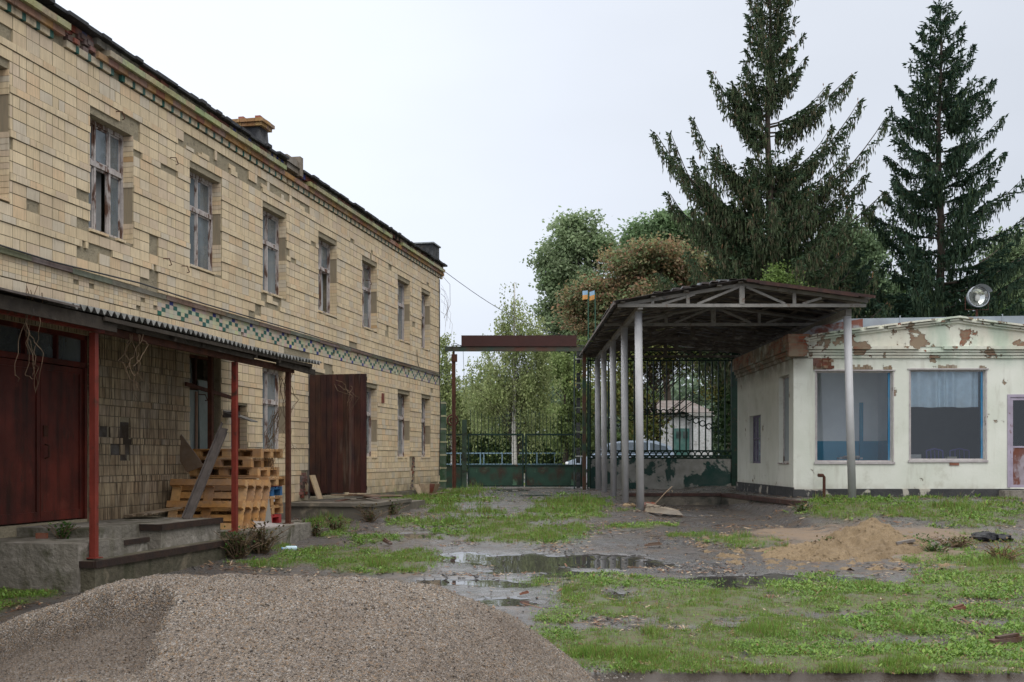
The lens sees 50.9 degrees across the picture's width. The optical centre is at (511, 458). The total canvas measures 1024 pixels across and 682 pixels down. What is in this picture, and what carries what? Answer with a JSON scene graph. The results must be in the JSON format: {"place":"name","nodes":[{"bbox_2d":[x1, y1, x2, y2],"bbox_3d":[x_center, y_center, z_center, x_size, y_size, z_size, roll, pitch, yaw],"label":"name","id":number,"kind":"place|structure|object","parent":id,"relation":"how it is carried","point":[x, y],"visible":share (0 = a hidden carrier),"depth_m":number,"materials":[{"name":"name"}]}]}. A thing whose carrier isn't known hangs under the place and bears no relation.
{"place":"outdoors","nodes":[
{"label":"outdoors","id":0,"kind":"place"},
{"bbox_2d":[0,472,1023,681],"bbox_3d":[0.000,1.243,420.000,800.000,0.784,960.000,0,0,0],"label":"ground","id":1,"kind":"structure","parent":0,"point":[518,557],"depth_m":14.00,"materials":[{"name":"soil"}]},
{"bbox_2d":[0,517,237,592],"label":"concrete porch","id":2,"kind":"object","parent":1,"relation":"on","point":[134,547],"visible":0.81,"depth_m":12.82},
{"bbox_2d":[42,520,80,538],"bbox_3d":[-5.345,0.862,12.795,0.365,0.261,0.434,0,0,-37],"label":"weed clump","id":3,"kind":"object","parent":2,"relation":"on","point":[64,530],"visible":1,"depth_m":12.77,"materials":[{"name":"green plant"}]},
{"bbox_2d":[124,507,182,516],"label":"board scraps","id":4,"kind":"object","parent":2,"relation":"on","point":[152,511],"visible":1,"depth_m":15.42,"materials":[{"name":"brown wood"}]},
{"bbox_2d":[182,422,227,518],"bbox_3d":[-4.405,0.171,15.460,0.145,1.411,0.771,0,0,34],"label":"grey channel plank","id":5,"kind":"object","parent":2,"relation":"on","point":[204,475],"visible":0.93,"depth_m":15.46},
{"bbox_2d":[0,0,447,537],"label":"two storey building","id":6,"kind":"structure","parent":1,"relation":"on","point":[131,184],"depth_m":16.75,"materials":[{"name":"tile"}]},
{"bbox_2d":[0,69,9,202],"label":"window","id":7,"kind":"structure","parent":6,"relation":"in","point":[4,78],"depth_m":12.99,"materials":[{"name":"white paint"}]},
{"bbox_2d":[0,357,39,524],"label":"door leaf","id":8,"kind":"structure","parent":6,"relation":"in","point":[19,402],"depth_m":13.28,"materials":[{"name":"red paint"}]},
{"bbox_2d":[40,363,82,520],"bbox_3d":[-5.886,-0.205,14.100,0.120,2.010,0.906,0,0,12],"label":"door leaf","id":9,"kind":"structure","parent":6,"relation":"in","point":[61,387],"depth_m":14.10,"materials":[{"name":"red paint"}]},
{"bbox_2d":[89,119,132,245],"bbox_3d":[-5.786,-3.893,15.177,0.373,1.614,1.084,0,0,12],"label":"window","id":10,"kind":"structure","parent":6,"relation":"in","point":[118,209],"depth_m":15.43,"materials":[{"name":"white paint"}]},
{"bbox_2d":[0,287,321,558],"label":"lean to roof","id":11,"kind":"object","parent":6,"relation":"attached to","point":[95,321],"visible":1,"depth_m":13.13,"materials":[{"name":"metal"}]},
{"bbox_2d":[15,285,43,392],"bbox_3d":[-4.889,-1.209,10.967,0.242,1.082,0.347,0,0,0],"label":"dry creeper","id":12,"kind":"object","parent":11,"relation":"hanging from","point":[26,326],"visible":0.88,"depth_m":10.94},
{"bbox_2d":[118,334,150,401],"bbox_3d":[-4.497,-1.087,12.912,0.255,0.796,0.389,0,0,23],"label":"dry creeper","id":13,"kind":"object","parent":11,"relation":"hanging from","point":[131,338],"visible":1,"depth_m":12.85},
{"bbox_2d":[264,409,281,476],"bbox_3d":[-3.886,-0.190,17.499,0.282,1.222,0.209,0,0,0],"label":"dry creeper","id":14,"kind":"object","parent":11,"relation":"hanging from","point":[273,428],"visible":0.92,"depth_m":17.47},
{"bbox_2d":[277,373,298,456],"bbox_3d":[-3.730,-0.711,17.787,0.348,1.383,0.511,0,0,0],"label":"dry creeper","id":15,"kind":"object","parent":11,"relation":"hanging from","point":[283,403],"visible":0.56,"depth_m":17.75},
{"bbox_2d":[179,434,202,471],"bbox_3d":[-5.072,-0.080,16.969,0.450,0.600,0.020,0,0,12],"label":"brown board","id":16,"kind":"object","parent":6,"relation":"attached to","point":[190,460],"visible":0.88,"depth_m":16.97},
{"bbox_2d":[189,172,220,276],"bbox_3d":[-5.236,-3.893,17.868,0.371,1.614,1.084,0,0,12],"label":"window","id":17,"kind":"structure","parent":6,"relation":"in","point":[203,237],"depth_m":18.22,"materials":[{"name":"white paint"}]},
{"bbox_2d":[185,354,230,448],"bbox_3d":[-5.141,-0.895,17.840,0.305,1.630,1.585,0,0,12],"label":"broken window frame","id":18,"kind":"structure","parent":6,"relation":"in","point":[198,406],"depth_m":17.82,"materials":[{"name":"wood"}]},
{"bbox_2d":[261,368,284,457],"bbox_3d":[-4.687,-0.858,20.546,0.373,1.704,1.084,0,0,12],"label":"window","id":19,"kind":"structure","parent":6,"relation":"in","point":[271,394],"depth_m":20.87,"materials":[{"name":"white paint"}]},
{"bbox_2d":[262,210,285,300],"bbox_3d":[-4.688,-3.893,20.557,0.374,1.614,1.084,0,0,12],"label":"window","id":20,"kind":"structure","parent":6,"relation":"in","point":[274,249],"depth_m":20.96,"materials":[{"name":"white paint"}]},
{"bbox_2d":[318,239,336,317],"bbox_3d":[-4.136,-3.893,23.245,0.375,1.614,1.084,0,0,12],"label":"window","id":21,"kind":"structure","parent":6,"relation":"in","point":[326,263],"depth_m":23.73,"materials":[{"name":"white paint"}]},
{"bbox_2d":[362,263,377,332],"bbox_3d":[-3.524,-3.893,25.923,0.245,1.614,1.084,0,0,12],"label":"window","id":22,"kind":"structure","parent":6,"relation":"in","point":[369,318],"depth_m":26.42,"materials":[{"name":"white paint"}]},
{"bbox_2d":[367,388,377,457],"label":"window","id":23,"kind":"structure","parent":6,"relation":"in","point":[371,393],"depth_m":26.45,"materials":[{"name":"white paint"}]},
{"bbox_2d":[397,282,409,343],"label":"window","id":24,"kind":"structure","parent":6,"relation":"in","point":[403,329],"depth_m":29.11,"materials":[{"name":"white paint"}]},
{"bbox_2d":[397,394,409,457],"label":"window","id":25,"kind":"structure","parent":6,"relation":"in","point":[403,441],"depth_m":29.10,"materials":[{"name":"white paint"}]},
{"bbox_2d":[421,294,429,350],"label":"window","id":26,"kind":"structure","parent":6,"relation":"in","point":[425,304],"depth_m":31.07,"materials":[{"name":"white paint"}]},
{"bbox_2d":[421,399,430,457],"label":"window","id":27,"kind":"structure","parent":6,"relation":"in","point":[425,453],"depth_m":31.11,"materials":[{"name":"white paint"}]},
{"bbox_2d":[214,526,266,558],"bbox_3d":[-3.822,1.204,15.137,0.752,0.521,0.737,0,0,0],"label":"weed clump","id":28,"kind":"object","parent":1,"relation":"on","point":[236,552],"visible":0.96,"depth_m":15.07,"materials":[{"name":"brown plant"}]},
{"bbox_2d":[236,518,293,554],"bbox_3d":[-3.620,1.150,15.597,0.831,0.595,0.861,0,0,0],"label":"weed clump","id":29,"kind":"object","parent":1,"relation":"on","point":[265,548],"visible":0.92,"depth_m":15.54,"materials":[{"name":"brown plant"}]},
{"bbox_2d":[220,522,310,553],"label":"concrete slab","id":30,"kind":"structure","parent":1,"relation":"on","point":[297,531],"depth_m":16.80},
{"bbox_2d":[166,479,248,529],"bbox_3d":[-4.637,0.713,16.296,1.206,0.800,0.144,0,-20,9],"label":"wooden pallet","id":31,"kind":"object","parent":30,"relation":"on","point":[207,505],"visible":0.63,"depth_m":16.32,"materials":[{"name":"brown wood"}]},
{"bbox_2d":[178,479,255,528],"bbox_3d":[-4.568,0.719,16.485,1.203,0.800,0.144,0,-22,9],"label":"wooden pallet","id":32,"kind":"object","parent":30,"relation":"on","point":[249,500],"visible":0.27,"depth_m":16.46,"materials":[{"name":"brown wood"}]},
{"bbox_2d":[188,480,263,527],"bbox_3d":[-4.496,0.725,16.674,1.203,0.800,0.144,0,-23,9],"label":"wooden pallet","id":33,"kind":"object","parent":30,"relation":"on","point":[257,498],"visible":0.24,"depth_m":16.65,"materials":[{"name":"brown wood"}]},
{"bbox_2d":[194,480,270,520],"bbox_3d":[-4.430,0.730,16.864,1.203,0.800,0.144,0,-25,9],"label":"wooden pallet","id":34,"kind":"object","parent":30,"relation":"on","point":[264,499],"visible":0.23,"depth_m":16.85,"materials":[{"name":"brown wood"}]},
{"bbox_2d":[254,521,282,526],"bbox_3d":[-3.767,1.004,16.651,0.522,0.108,0.167,0,0,-44],"label":"cement sheet","id":35,"kind":"object","parent":30,"relation":"on","point":[269,524],"visible":0.64,"depth_m":16.59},
{"bbox_2d":[265,499,271,522],"bbox_3d":[-3.957,0.705,16.962,0.151,0.710,0.439,0,0,23],"label":"cement sheet","id":36,"kind":"object","parent":30,"relation":"on","point":[268,515],"visible":0.07,"depth_m":17.08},
{"bbox_2d":[271,514,280,522],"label":"plastic pallet","id":37,"kind":"object","parent":30,"relation":"on","point":[275,518],"visible":0.1,"depth_m":17.66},
{"bbox_2d":[270,504,282,513],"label":"wooden pallet","id":38,"kind":"object","parent":37,"relation":"on","point":[276,508],"visible":0.18,"depth_m":17.71,"materials":[{"name":"brown wood"}]},
{"bbox_2d":[269,495,282,504],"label":"wooden pallet","id":39,"kind":"object","parent":38,"relation":"on","point":[278,499],"visible":0.16,"depth_m":17.63,"materials":[{"name":"brown wood"}]},
{"bbox_2d":[269,486,281,495],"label":"plastic pallet","id":40,"kind":"object","parent":39,"relation":"on","point":[275,490],"visible":0.2,"depth_m":17.70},
{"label":"red sheet","id":41,"kind":"object","parent":40,"relation":"on","visible":0},
{"bbox_2d":[197,476,284,485],"bbox_3d":[-4.373,0.367,17.459,1.203,0.144,0.800,0,0,10],"label":"wooden pallet","id":42,"kind":"object","parent":41,"relation":"on","point":[276,480],"visible":0.43,"depth_m":17.32,"materials":[{"name":"brown wood"}]},
{"bbox_2d":[189,467,278,476],"bbox_3d":[-4.522,0.217,17.541,1.206,0.144,0.800,0,0,12],"label":"wooden pallet","id":43,"kind":"object","parent":42,"relation":"on","point":[247,471],"visible":0.73,"depth_m":17.24,"materials":[{"name":"brown wood"}]},
{"bbox_2d":[199,458,273,466],"bbox_3d":[-4.611,0.069,17.508,1.203,0.144,0.800,0,0,13],"label":"wooden pallet","id":44,"kind":"object","parent":43,"relation":"on","point":[243,462],"visible":0.59,"depth_m":17.19,"materials":[{"name":"brown wood"}]},
{"bbox_2d":[193,449,282,457],"bbox_3d":[-4.461,-0.081,17.528,1.203,0.144,0.800,0,0,13],"label":"wooden pallet","id":45,"kind":"object","parent":44,"relation":"on","point":[246,453],"visible":0.78,"depth_m":17.25,"materials":[{"name":"brown wood"}]},
{"bbox_2d":[300,513,326,535],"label":"weed clump","id":46,"kind":"object","parent":1,"relation":"on","point":[315,528],"visible":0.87,"depth_m":17.85,"materials":[{"name":"green plant"}]},
{"bbox_2d":[0,573,667,681],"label":"gravel heap","id":47,"kind":"object","parent":1,"relation":"on","point":[225,627],"visible":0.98,"depth_m":5.91,"materials":[{"name":"gravel"}]},
{"bbox_2d":[314,516,354,529],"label":"weed clump","id":48,"kind":"object","parent":1,"relation":"on","point":[335,526],"visible":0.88,"depth_m":18.68,"materials":[{"name":"green plant"}]},
{"bbox_2d":[291,497,424,518],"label":"gate platform","id":49,"kind":"structure","parent":1,"relation":"on","point":[310,508],"depth_m":20.83,"materials":[{"name":"concrete"}]},
{"bbox_2d":[309,475,322,498],"bbox_3d":[-3.975,0.580,21.833,0.170,0.480,0.310,0,0,12],"label":"wooden board","id":50,"kind":"object","parent":49,"relation":"on","point":[317,491],"visible":1,"depth_m":21.79,"materials":[{"name":"wood"}]},
{"bbox_2d":[331,494,403,500],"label":"fallen boards","id":51,"kind":"object","parent":49,"relation":"on","point":[365,496],"visible":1,"depth_m":22.05,"materials":[{"name":"brown wood"}]},
{"bbox_2d":[354,503,389,521],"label":"weed clump","id":52,"kind":"object","parent":1,"relation":"on","point":[370,516],"visible":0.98,"depth_m":20.18,"materials":[{"name":"green plant"}]},
{"bbox_2d":[384,496,407,514],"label":"weed clump","id":53,"kind":"object","parent":1,"relation":"on","point":[390,507],"visible":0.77,"depth_m":21.53,"materials":[{"name":"green plant"}]},
{"bbox_2d":[414,484,439,494],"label":"tile shards","id":54,"kind":"object","parent":1,"relation":"on","point":[429,488],"visible":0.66,"depth_m":29.42,"materials":[{"name":"tile"}]},
{"bbox_2d":[439,401,446,489],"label":"tiled gate pillar","id":55,"kind":"structure","parent":1,"relation":"on","point":[443,467],"depth_m":33.10,"materials":[{"name":"tile"}]},
{"bbox_2d":[446,415,461,487],"bbox_3d":[-2.024,-0.212,35.600,0.735,2.423,0.040,0,0,0],"label":"side fence","id":56,"kind":"object","parent":1,"relation":"on","point":[458,476],"visible":0.51,"depth_m":35.59,"materials":[{"name":"metal"}]},
{"bbox_2d":[440,332,483,463],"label":"birch tree","id":57,"kind":"object","parent":1,"relation":"on","point":[446,385],"visible":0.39,"depth_m":51.78,"materials":[{"name":"green plant"}]},
{"bbox_2d":[462,420,466,487],"bbox_3d":[-1.577,-0.040,35.600,0.158,2.479,0.160,0,0,0],"label":"gate post","id":58,"kind":"object","parent":1,"relation":"on","point":[464,453],"visible":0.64,"depth_m":35.52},
{"bbox_2d":[468,409,523,486],"bbox_3d":[-0.540,-0.349,35.600,1.858,2.576,0.060,0,0,0],"label":"metal gate leaf","id":59,"kind":"object","parent":58,"relation":"attached to","point":[501,475],"visible":0.99,"depth_m":35.59,"materials":[{"name":"green paint"}]},
{"bbox_2d":[465,380,506,430],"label":"birch tree","id":60,"kind":"object","parent":1,"relation":"on","point":[487,401],"visible":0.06,"depth_m":55.78,"materials":[{"name":"green plant"}]},
{"bbox_2d":[446,452,559,464],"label":"blue rail fence","id":61,"kind":"object","parent":1,"relation":"on","point":[502,453],"visible":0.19,"depth_m":49.98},
{"bbox_2d":[459,282,561,463],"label":"birch tree","id":62,"kind":"object","parent":1,"relation":"on","point":[530,391],"visible":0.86,"depth_m":43.83,"materials":[{"name":"green plant"}]},
{"bbox_2d":[0,481,1023,674],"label":"short grass","id":63,"kind":"structure","parent":1,"relation":"on","point":[635,652],"depth_m":11.67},
{"bbox_2d":[0,488,1023,672],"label":"weeds","id":64,"kind":"object","parent":1,"relation":"on","point":[973,645],"visible":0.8,"depth_m":11.00,"materials":[{"name":"green plant"}]},
{"bbox_2d":[2,486,1023,675],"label":"ground litter","id":65,"kind":"object","parent":1,"relation":"on","point":[494,574],"visible":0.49,"depth_m":13.69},
{"bbox_2d":[445,335,585,489],"bbox_3d":[0.110,-1.363,33.970,4.457,5.027,0.260,0,0,0],"label":"gate gantry","id":66,"kind":"object","parent":1,"relation":"on","point":[518,343],"visible":0.95,"depth_m":33.94,"materials":[{"name":"metal"}]},
{"bbox_2d":[446,272,585,341],"bbox_3d":[0.119,-4.724,33.499,4.658,2.027,0.018,0,0,-18],"label":"overhead cable","id":67,"kind":"object","parent":66,"relation":"attached to","point":[504,311],"visible":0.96,"depth_m":33.37,"materials":[{"name":"rubber"}]},
{"bbox_2d":[525,410,581,486],"bbox_3d":[1.390,-0.349,35.600,1.916,2.576,0.060,0,0,0],"label":"metal gate leaf","id":68,"kind":"object","parent":66,"relation":"attached to","point":[550,475],"visible":0.9,"depth_m":35.59,"materials":[{"name":"green paint"}]},
{"bbox_2d":[446,428,633,472],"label":"hedge","id":69,"kind":"object","parent":1,"relation":"on","point":[475,458],"visible":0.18,"depth_m":52.13,"materials":[{"name":"green plant"}]},
{"bbox_2d":[520,206,622,417],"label":"ash tree","id":70,"kind":"object","parent":1,"relation":"on","point":[569,250],"visible":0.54,"depth_m":61.43,"materials":[{"name":"green plant"}]},
{"bbox_2d":[538,333,609,463],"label":"willow tree","id":71,"kind":"object","parent":1,"relation":"on","point":[564,366],"visible":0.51,"depth_m":48.71,"materials":[{"name":"green plant"}]},
{"bbox_2d":[212,502,937,626],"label":"pebbles","id":72,"kind":"object","parent":1,"relation":"on","point":[597,561],"visible":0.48,"depth_m":14.88,"materials":[{"name":"stone"}]},
{"bbox_2d":[574,352,581,488],"bbox_3d":[2.180,-1.170,34.530,0.400,4.540,0.060,0,0,0],"label":"lattice post","id":73,"kind":"object","parent":1,"relation":"on","point":[578,407],"visible":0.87,"depth_m":34.51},
{"bbox_2d":[583,290,589,486],"bbox_3d":[2.478,-2.322,35.900,0.247,6.568,0.070,0,0,0],"label":"flag pole","id":74,"kind":"object","parent":1,"relation":"on","point":[585,294],"visible":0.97,"depth_m":35.88,"materials":[{"name":"metal"}]},
{"bbox_2d":[589,290,595,329],"bbox_3d":[2.710,-2.322,35.900,0.247,6.568,0.070,0,0,0],"label":"flag pole","id":75,"kind":"object","parent":1,"relation":"on","point":[592,295],"visible":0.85,"depth_m":35.89,"materials":[{"name":"metal"}]},
{"bbox_2d":[460,367,726,470],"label":"greenery","id":76,"kind":"object","parent":1,"relation":"on","point":[682,390],"visible":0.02,"depth_m":82.84,"materials":[{"name":"green plant"}]},
{"bbox_2d":[565,441,673,484],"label":"parked car","id":77,"kind":"object","parent":1,"relation":"on","point":[650,445],"visible":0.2,"depth_m":40.32,"materials":[{"name":"silver metal"}]},
{"bbox_2d":[587,660,657,680],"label":"stray gravel","id":78,"kind":"structure","parent":1,"relation":"on","point":[607,678],"depth_m":7.51,"materials":[{"name":"gravel"}]},
{"bbox_2d":[550,231,726,388],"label":"maple tree","id":79,"kind":"object","parent":1,"relation":"on","point":[630,274],"visible":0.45,"depth_m":49.26,"materials":[{"name":"green plant"}]},
{"bbox_2d":[569,311,729,441],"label":"maple tree","id":80,"kind":"object","parent":1,"relation":"on","point":[650,405],"visible":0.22,"depth_m":46.86,"materials":[{"name":"green plant"}]},
{"bbox_2d":[611,202,705,399],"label":"ash tree","id":81,"kind":"object","parent":1,"relation":"on","point":[661,222],"visible":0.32,"depth_m":65.15,"materials":[{"name":"green plant"}]},
{"bbox_2d":[587,350,739,488],"bbox_3d":[5.320,-1.225,34.950,5.760,4.650,0.120,0,0,0],"label":"ornamental fence","id":82,"kind":"object","parent":1,"relation":"on","point":[675,471],"visible":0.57,"depth_m":34.94,"materials":[{"name":"metal"}]},
{"bbox_2d":[645,486,688,514],"bbox_3d":[3.322,0.911,23.322,0.949,0.638,0.555,0,0,0],"label":"concrete lump","id":83,"kind":"object","parent":1,"relation":"on","point":[652,508],"visible":1,"depth_m":23.16,"materials":[{"name":"concrete"}]},
{"bbox_2d":[643,400,714,454],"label":"cottage","id":84,"kind":"structure","parent":1,"relation":"on","point":[689,430],"depth_m":59.94,"materials":[{"name":"paint"}]},
{"bbox_2d":[674,428,688,454],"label":"door","id":85,"kind":"structure","parent":84,"relation":"in","point":[676,430],"depth_m":59.95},
{"bbox_2d":[629,493,806,504],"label":"bay retaining wall","id":86,"kind":"structure","parent":1,"relation":"on","point":[701,498],"depth_m":27.19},
{"bbox_2d":[579,278,875,509],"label":"open shed","id":87,"kind":"structure","parent":1,"relation":"on","point":[742,316],"depth_m":26.13,"materials":[{"name":"silver metal"}]},
{"bbox_2d":[649,0,895,392],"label":"spruce tree","id":88,"kind":"object","parent":1,"relation":"on","point":[741,244],"visible":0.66,"depth_m":39.47,"materials":[{"name":"green plant"}]},
{"bbox_2d":[755,259,813,286],"bbox_3d":[9.035,-2.845,36.362,2.552,7.704,1.770,0,0,0],"label":"young poplar","id":89,"kind":"object","parent":1,"relation":"on","point":[778,275],"visible":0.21,"depth_m":36.25,"materials":[{"name":"green plant"}]},
{"bbox_2d":[789,501,816,511],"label":"weed clump","id":90,"kind":"object","parent":1,"relation":"on","point":[801,507],"visible":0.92,"depth_m":21.37,"materials":[{"name":"green plant"}]},
{"bbox_2d":[817,473,825,496],"bbox_3d":[6.966,0.645,24.195,0.178,0.610,0.080,0,0,-10],"label":"stand pipe","id":91,"kind":"object","parent":1,"relation":"on","point":[824,483],"visible":0.84,"depth_m":24.17,"materials":[{"name":"metal"}]},
{"bbox_2d":[683,517,1015,570],"bbox_3d":[4.976,1.226,15.976,4.379,0.642,4.380,0,0,0],"label":"sand heap","id":92,"kind":"object","parent":1,"relation":"on","point":[872,539],"visible":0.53,"depth_m":15.42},
{"bbox_2d":[806,207,906,317],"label":"locust tree","id":93,"kind":"object","parent":1,"relation":"on","point":[876,252],"visible":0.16,"depth_m":61.12,"materials":[{"name":"green plant"}]},
{"bbox_2d":[708,277,1023,454],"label":"shrubbery","id":94,"kind":"object","parent":1,"relation":"on","point":[728,421],"visible":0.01,"depth_m":46.15,"materials":[{"name":"green plant"}]},
{"bbox_2d":[732,314,1023,497],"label":"white building","id":95,"kind":"structure","parent":1,"relation":"on","point":[922,385],"depth_m":24.40,"materials":[{"name":"paint"}]},
{"bbox_2d":[753,415,760,462],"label":"barred window","id":96,"kind":"structure","parent":95,"relation":"in","point":[756,419],"depth_m":28.55,"materials":[{"name":"glass"}]},
{"bbox_2d":[777,376,788,463],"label":"side window","id":97,"kind":"structure","parent":95,"relation":"in","point":[785,379],"depth_m":25.52,"materials":[{"name":"white paint"}]},
{"bbox_2d":[814,370,895,463],"bbox_3d":[7.765,-0.940,24.502,1.850,2.140,0.265,0,0,0],"label":"shop window","id":98,"kind":"structure","parent":95,"relation":"in","point":[889,372],"depth_m":24.45,"materials":[{"name":"paint"}]},
{"bbox_2d":[908,368,988,461],"bbox_3d":[9.885,-0.975,24.515,1.830,2.130,0.290,0,0,0],"label":"shop window","id":99,"kind":"structure","parent":95,"relation":"in","point":[928,387],"depth_m":24.57,"materials":[{"name":"paint"}]},
{"bbox_2d":[949,448,969,458],"bbox_3d":[10.487,0.277,25.128,0.456,1.046,0.498,0,0,14],"label":"metal chair","id":100,"kind":"object","parent":95,"relation":"on","point":[964,450],"visible":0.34,"depth_m":25.33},
{"bbox_2d":[965,284,991,316],"bbox_3d":[11.039,-3.463,25.493,0.741,1.209,0.826,0,0,0],"label":"floodlight","id":101,"kind":"object","parent":95,"relation":"on","point":[978,295],"visible":0.96,"depth_m":25.32,"materials":[{"name":"grey"}]},
{"bbox_2d":[1010,397,1023,486],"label":"door leaf","id":102,"kind":"structure","parent":95,"relation":"in","point":[1016,452],"depth_m":24.41,"materials":[{"name":"grey paint"}]},
{"bbox_2d":[912,540,957,552],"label":"weed clump","id":103,"kind":"object","parent":1,"relation":"on","point":[931,549],"visible":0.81,"depth_m":15.49,"materials":[{"name":"green plant"}]},
{"bbox_2d":[854,0,1023,317],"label":"spruce tree","id":104,"kind":"object","parent":1,"relation":"on","point":[928,288],"visible":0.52,"depth_m":39.82,"materials":[{"name":"green plant"}]},
{"bbox_2d":[927,532,985,547],"bbox_3d":[6.737,1.278,16.438,0.764,0.328,0.907,0,0,-36],"label":"weed clump","id":105,"kind":"object","parent":1,"relation":"on","point":[962,543],"visible":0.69,"depth_m":16.36,"materials":[{"name":"green plant"}]},
{"bbox_2d":[969,531,1013,541],"bbox_3d":[7.655,1.266,17.159,0.735,0.228,0.324,0,0,0],"label":"bin bag","id":106,"kind":"object","parent":1,"relation":"on","point":[985,536],"visible":0.6,"depth_m":17.07,"materials":[{"name":"black"}]},
{"bbox_2d":[974,217,1023,314],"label":"locust tree","id":107,"kind":"object","parent":1,"relation":"on","point":[1014,254],"visible":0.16,"depth_m":59.20,"materials":[{"name":"green plant"}]},
{"bbox_2d":[979,537,1023,561],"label":"weed clump","id":108,"kind":"object","parent":1,"relation":"on","point":[994,554],"visible":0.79,"depth_m":14.50,"materials":[{"name":"green plant"}]},
{"bbox_2d":[987,632,1023,644],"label":"wood piece","id":109,"kind":"object","parent":1,"relation":"on","point":[1015,637],"visible":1,"depth_m":8.76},
{"bbox_2d":[55,0,1023,454],"label":"sky","id":110,"kind":"structure","parent":0,"point":[461,126],"materials":[{"name":"white"}]},
{"bbox_2d":[806,241,891,318],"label":"spruce tree","id":111,"kind":"object","parent":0,"point":[861,283],"visible":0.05,"depth_m":42.02,"materials":[{"name":"green plant"}]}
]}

